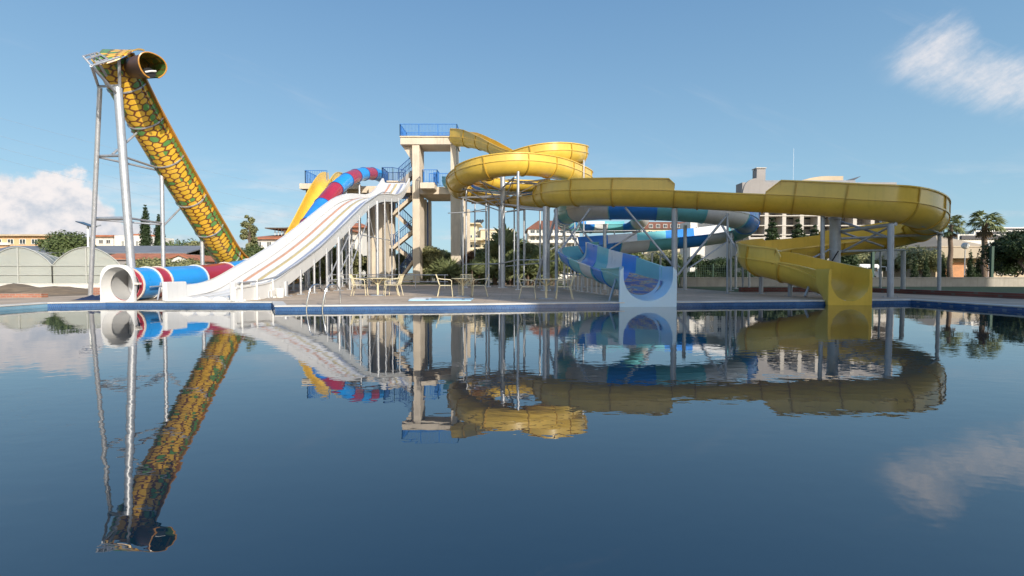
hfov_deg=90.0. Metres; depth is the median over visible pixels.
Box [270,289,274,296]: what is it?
concrete block
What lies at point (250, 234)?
poplar
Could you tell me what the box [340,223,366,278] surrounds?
red roofed house
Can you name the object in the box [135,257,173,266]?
broadleaf tree
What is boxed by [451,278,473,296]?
garden table
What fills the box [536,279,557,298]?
garden table
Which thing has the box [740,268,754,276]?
hedge shrub
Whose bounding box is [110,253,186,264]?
long shed
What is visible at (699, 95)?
sky
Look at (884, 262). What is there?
broadleaf tree
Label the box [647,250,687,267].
broadleaf tree
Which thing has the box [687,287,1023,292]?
grass
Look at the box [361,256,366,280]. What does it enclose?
leafy shrub
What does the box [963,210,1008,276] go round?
palm tree
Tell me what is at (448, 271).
yucca clump
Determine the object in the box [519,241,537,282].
leafy shrub
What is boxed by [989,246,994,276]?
fence post
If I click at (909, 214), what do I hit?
spiral slide
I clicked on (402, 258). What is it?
leafy shrub
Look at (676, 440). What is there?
water
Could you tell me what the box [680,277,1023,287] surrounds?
garden wall
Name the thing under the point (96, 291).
brick kerb
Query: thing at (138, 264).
broadleaf tree
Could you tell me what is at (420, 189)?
slide tower
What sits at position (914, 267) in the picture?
cypress
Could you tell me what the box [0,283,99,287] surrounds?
garden wall
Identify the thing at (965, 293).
brick kerb
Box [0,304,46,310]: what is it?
pool wall
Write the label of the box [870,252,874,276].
fence post
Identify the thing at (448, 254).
leafy shrub
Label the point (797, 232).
conifer
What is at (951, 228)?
palm tree
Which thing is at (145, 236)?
cypress
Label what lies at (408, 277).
ground
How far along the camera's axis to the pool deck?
20.39 m
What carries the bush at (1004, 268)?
on the ground at (408, 277)
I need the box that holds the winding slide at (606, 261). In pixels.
[442,176,760,306]
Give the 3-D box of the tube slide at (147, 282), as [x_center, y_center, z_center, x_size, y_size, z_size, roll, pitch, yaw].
[-12.719,-5.268,32.943,1.681,10.859,32.726,0,2,0]
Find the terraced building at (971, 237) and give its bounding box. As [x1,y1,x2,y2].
[942,227,1023,243]
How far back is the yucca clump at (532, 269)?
38.52 m
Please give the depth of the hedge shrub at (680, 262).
37.74 m
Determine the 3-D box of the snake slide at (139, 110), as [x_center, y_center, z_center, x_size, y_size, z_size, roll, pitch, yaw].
[-13.937,-4.175,24.474,4.342,8.879,16.837,0,2,0]
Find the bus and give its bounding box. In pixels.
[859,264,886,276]
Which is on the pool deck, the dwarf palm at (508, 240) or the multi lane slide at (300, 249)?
the multi lane slide at (300, 249)
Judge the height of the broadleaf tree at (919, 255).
4.219 m
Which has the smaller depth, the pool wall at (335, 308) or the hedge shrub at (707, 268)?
the pool wall at (335, 308)
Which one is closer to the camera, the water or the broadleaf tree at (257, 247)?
the water
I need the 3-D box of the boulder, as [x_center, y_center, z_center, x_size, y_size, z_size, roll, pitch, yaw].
[-10.185,-0.186,33.026,1.043,0.646,1.043,0,2,0]
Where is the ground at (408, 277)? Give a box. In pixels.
[0,273,717,290]
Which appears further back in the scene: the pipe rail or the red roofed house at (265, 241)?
the red roofed house at (265, 241)
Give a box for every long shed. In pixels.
[0,246,206,281]
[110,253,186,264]
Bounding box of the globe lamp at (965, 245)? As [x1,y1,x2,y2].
[961,242,969,275]
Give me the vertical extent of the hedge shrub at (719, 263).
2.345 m
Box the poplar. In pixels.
[239,215,258,248]
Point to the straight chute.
(320, 183)
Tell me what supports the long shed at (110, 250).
on the ground at (408, 277)
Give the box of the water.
[0,304,1023,575]
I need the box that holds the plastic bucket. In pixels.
[275,288,284,297]
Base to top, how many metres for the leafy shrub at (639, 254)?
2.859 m
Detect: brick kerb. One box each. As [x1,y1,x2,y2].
[0,293,47,297]
[93,288,99,294]
[739,287,811,291]
[872,288,1023,298]
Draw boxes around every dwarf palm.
[476,223,527,282]
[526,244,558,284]
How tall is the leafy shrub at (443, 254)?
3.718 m
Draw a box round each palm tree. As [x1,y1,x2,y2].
[934,215,967,276]
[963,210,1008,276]
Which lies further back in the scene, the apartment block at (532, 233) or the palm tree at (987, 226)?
the apartment block at (532, 233)
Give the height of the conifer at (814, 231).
5.509 m
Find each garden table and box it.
[366,278,388,295]
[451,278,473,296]
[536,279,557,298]
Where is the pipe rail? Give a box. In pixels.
[328,274,447,288]
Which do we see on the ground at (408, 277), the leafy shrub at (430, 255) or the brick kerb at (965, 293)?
the leafy shrub at (430, 255)
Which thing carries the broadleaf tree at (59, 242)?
on the ground at (408, 277)
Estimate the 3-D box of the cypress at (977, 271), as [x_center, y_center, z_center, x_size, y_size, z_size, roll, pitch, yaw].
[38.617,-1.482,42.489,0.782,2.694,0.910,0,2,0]
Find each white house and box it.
[90,235,118,245]
[114,234,173,245]
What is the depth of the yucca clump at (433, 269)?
45.66 m
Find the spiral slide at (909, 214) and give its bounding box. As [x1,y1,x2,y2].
[446,128,950,304]
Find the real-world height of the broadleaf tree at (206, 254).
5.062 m
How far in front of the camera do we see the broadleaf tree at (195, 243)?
62.82 m
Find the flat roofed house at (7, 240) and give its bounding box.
[0,234,89,247]
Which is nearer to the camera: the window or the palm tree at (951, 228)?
the palm tree at (951, 228)
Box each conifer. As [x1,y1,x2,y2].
[764,218,779,239]
[789,218,808,237]
[809,224,828,259]
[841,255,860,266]
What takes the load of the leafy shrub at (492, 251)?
on the ground at (408, 277)
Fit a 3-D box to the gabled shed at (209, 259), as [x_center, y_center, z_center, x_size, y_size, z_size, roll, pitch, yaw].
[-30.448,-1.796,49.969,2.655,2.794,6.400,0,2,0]
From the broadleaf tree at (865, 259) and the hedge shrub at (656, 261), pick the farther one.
the broadleaf tree at (865, 259)
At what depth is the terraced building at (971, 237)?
94.78 m
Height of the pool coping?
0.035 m
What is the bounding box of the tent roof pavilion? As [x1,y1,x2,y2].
[896,236,981,248]
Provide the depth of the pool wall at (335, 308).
16.31 m
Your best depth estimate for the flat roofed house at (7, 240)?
79.80 m
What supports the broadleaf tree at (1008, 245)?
on the ground at (408, 277)
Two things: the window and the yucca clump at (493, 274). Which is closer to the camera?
the yucca clump at (493, 274)
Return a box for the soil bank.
[0,283,87,294]
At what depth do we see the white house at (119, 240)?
85.81 m
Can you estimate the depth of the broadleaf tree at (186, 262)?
41.29 m
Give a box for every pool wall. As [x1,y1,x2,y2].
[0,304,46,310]
[47,300,1023,311]
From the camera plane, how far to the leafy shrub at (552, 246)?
41.55 m
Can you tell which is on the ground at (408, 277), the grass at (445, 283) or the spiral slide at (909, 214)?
the grass at (445, 283)
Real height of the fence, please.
1.700 m
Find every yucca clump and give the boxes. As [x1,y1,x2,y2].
[422,256,461,282]
[433,259,464,282]
[455,258,484,284]
[481,259,509,284]
[487,256,522,284]
[507,253,542,284]
[530,256,569,284]
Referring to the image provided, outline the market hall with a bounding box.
[875,248,1023,276]
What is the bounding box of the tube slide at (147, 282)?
[98,167,385,301]
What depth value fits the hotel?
77.05 m
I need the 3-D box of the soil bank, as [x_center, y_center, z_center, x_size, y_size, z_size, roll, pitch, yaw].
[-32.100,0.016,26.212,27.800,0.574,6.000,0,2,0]
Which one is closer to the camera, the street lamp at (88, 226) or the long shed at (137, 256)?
the street lamp at (88, 226)
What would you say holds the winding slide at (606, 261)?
on the pool deck
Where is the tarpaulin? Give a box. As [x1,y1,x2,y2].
[75,295,99,299]
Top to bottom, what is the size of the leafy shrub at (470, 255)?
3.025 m
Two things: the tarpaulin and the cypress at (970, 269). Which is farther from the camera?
the cypress at (970, 269)
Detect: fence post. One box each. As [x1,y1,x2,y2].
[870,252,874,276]
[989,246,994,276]
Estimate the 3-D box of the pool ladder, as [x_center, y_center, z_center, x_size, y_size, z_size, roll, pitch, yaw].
[-5.532,0.386,15.099,0.555,1.028,1.004,1,2,25]
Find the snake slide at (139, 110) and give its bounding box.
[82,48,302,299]
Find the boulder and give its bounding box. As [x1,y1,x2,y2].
[345,280,361,287]
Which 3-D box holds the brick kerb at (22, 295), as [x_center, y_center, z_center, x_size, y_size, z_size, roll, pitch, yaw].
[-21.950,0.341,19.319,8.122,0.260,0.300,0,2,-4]
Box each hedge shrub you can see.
[650,257,666,265]
[664,256,688,286]
[687,254,714,276]
[705,257,725,276]
[719,256,741,276]
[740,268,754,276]
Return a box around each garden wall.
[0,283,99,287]
[568,276,602,286]
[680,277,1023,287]
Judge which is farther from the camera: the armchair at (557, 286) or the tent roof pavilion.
the tent roof pavilion
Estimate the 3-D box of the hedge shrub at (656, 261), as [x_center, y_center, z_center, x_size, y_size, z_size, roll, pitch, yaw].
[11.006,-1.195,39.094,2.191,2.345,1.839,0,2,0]
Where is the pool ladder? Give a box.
[306,284,340,310]
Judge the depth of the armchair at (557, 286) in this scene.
18.23 m
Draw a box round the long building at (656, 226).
[632,222,684,257]
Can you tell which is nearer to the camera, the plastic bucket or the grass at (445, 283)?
the plastic bucket
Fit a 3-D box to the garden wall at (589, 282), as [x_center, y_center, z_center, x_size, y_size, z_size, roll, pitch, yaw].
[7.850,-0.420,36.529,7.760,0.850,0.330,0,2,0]
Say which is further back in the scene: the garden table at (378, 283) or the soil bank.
the soil bank
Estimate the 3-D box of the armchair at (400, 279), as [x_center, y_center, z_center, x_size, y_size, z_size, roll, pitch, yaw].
[-4.817,-0.124,21.050,0.679,0.888,0.588,0,2,5]
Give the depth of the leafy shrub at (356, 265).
42.75 m
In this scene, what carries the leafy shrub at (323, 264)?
on the grass at (445, 283)
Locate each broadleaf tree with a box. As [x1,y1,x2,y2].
[34,239,45,247]
[38,230,96,258]
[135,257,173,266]
[135,261,158,267]
[144,238,195,245]
[168,258,205,266]
[183,241,207,254]
[204,246,246,255]
[241,247,259,257]
[247,244,263,250]
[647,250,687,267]
[856,253,877,263]
[875,245,920,271]
[895,245,952,274]
[977,229,1023,274]
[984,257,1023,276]
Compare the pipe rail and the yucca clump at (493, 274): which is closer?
the pipe rail
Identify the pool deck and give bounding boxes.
[0,282,1023,305]
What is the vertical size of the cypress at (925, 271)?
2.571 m
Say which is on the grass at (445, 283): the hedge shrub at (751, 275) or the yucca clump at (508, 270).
the yucca clump at (508, 270)
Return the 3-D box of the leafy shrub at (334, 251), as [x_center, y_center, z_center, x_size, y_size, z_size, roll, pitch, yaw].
[-15.216,-1.937,44.248,3.057,3.461,2.835,-2,2,-44]
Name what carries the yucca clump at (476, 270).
on the grass at (445, 283)
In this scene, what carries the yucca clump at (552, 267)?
on the grass at (445, 283)
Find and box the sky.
[0,0,1023,272]
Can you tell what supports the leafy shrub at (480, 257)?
on the grass at (445, 283)
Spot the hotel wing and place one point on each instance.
(704, 251)
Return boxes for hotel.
[735,167,896,276]
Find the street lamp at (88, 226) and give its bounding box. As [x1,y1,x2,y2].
[75,221,100,246]
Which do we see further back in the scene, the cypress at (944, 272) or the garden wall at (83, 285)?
the cypress at (944, 272)
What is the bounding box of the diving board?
[408,297,472,300]
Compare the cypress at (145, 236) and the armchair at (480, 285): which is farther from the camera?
the cypress at (145, 236)
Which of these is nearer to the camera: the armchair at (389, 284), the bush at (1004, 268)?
the armchair at (389, 284)
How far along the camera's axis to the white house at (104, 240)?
87.79 m
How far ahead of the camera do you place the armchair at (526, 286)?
18.16 m
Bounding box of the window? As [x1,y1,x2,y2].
[19,239,25,243]
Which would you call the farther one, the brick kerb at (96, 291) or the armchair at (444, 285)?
the brick kerb at (96, 291)
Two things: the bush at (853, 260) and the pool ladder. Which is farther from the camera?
the bush at (853, 260)
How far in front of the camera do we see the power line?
86.56 m
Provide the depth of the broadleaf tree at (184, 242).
65.67 m
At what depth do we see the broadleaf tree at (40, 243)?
60.59 m
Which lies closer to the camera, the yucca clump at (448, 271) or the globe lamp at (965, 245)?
the yucca clump at (448, 271)
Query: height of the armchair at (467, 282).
0.888 m
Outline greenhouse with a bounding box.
[0,247,119,282]
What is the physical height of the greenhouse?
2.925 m
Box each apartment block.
[470,219,512,250]
[526,221,579,277]
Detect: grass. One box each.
[297,283,566,284]
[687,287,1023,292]
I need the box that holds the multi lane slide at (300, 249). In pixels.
[161,178,409,301]
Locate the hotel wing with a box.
[680,222,734,271]
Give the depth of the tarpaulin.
17.71 m
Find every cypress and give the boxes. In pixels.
[138,205,152,245]
[152,214,165,245]
[909,256,918,276]
[921,255,930,276]
[941,252,949,276]
[964,250,976,276]
[974,254,982,276]
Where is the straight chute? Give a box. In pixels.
[285,172,342,285]
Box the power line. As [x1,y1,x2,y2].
[1,118,361,226]
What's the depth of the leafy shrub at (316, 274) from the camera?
43.10 m
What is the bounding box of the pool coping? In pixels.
[0,299,1023,307]
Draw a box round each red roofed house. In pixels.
[257,227,357,280]
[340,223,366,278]
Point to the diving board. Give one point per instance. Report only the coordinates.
(437, 299)
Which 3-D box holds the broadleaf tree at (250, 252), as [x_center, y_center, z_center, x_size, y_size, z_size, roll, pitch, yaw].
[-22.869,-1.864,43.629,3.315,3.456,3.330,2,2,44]
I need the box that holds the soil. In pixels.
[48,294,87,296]
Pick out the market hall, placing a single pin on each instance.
(958, 262)
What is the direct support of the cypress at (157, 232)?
on the ground at (408, 277)
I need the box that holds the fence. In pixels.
[678,264,747,286]
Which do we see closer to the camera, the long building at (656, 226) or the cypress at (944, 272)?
the cypress at (944, 272)
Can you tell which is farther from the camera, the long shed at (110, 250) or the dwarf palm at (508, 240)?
the long shed at (110, 250)
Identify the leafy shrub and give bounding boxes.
[302,267,324,282]
[315,249,335,283]
[321,246,348,282]
[343,248,366,280]
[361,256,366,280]
[396,253,412,279]
[422,245,441,282]
[433,248,448,280]
[445,252,450,281]
[461,251,473,276]
[474,251,492,283]
[482,243,507,282]
[505,250,522,283]
[511,247,531,283]
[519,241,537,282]
[550,243,561,283]
[628,252,644,259]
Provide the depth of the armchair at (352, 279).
21.08 m
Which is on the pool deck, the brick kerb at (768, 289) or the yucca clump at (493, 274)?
the brick kerb at (768, 289)
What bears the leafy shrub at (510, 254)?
on the grass at (445, 283)
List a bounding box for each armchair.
[349,274,367,295]
[383,274,399,294]
[385,274,404,295]
[435,274,452,296]
[458,274,472,295]
[472,274,488,296]
[517,274,535,298]
[555,274,574,298]
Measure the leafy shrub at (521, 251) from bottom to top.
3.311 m
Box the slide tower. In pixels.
[299,124,469,283]
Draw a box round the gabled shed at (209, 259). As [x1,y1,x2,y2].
[167,254,215,264]

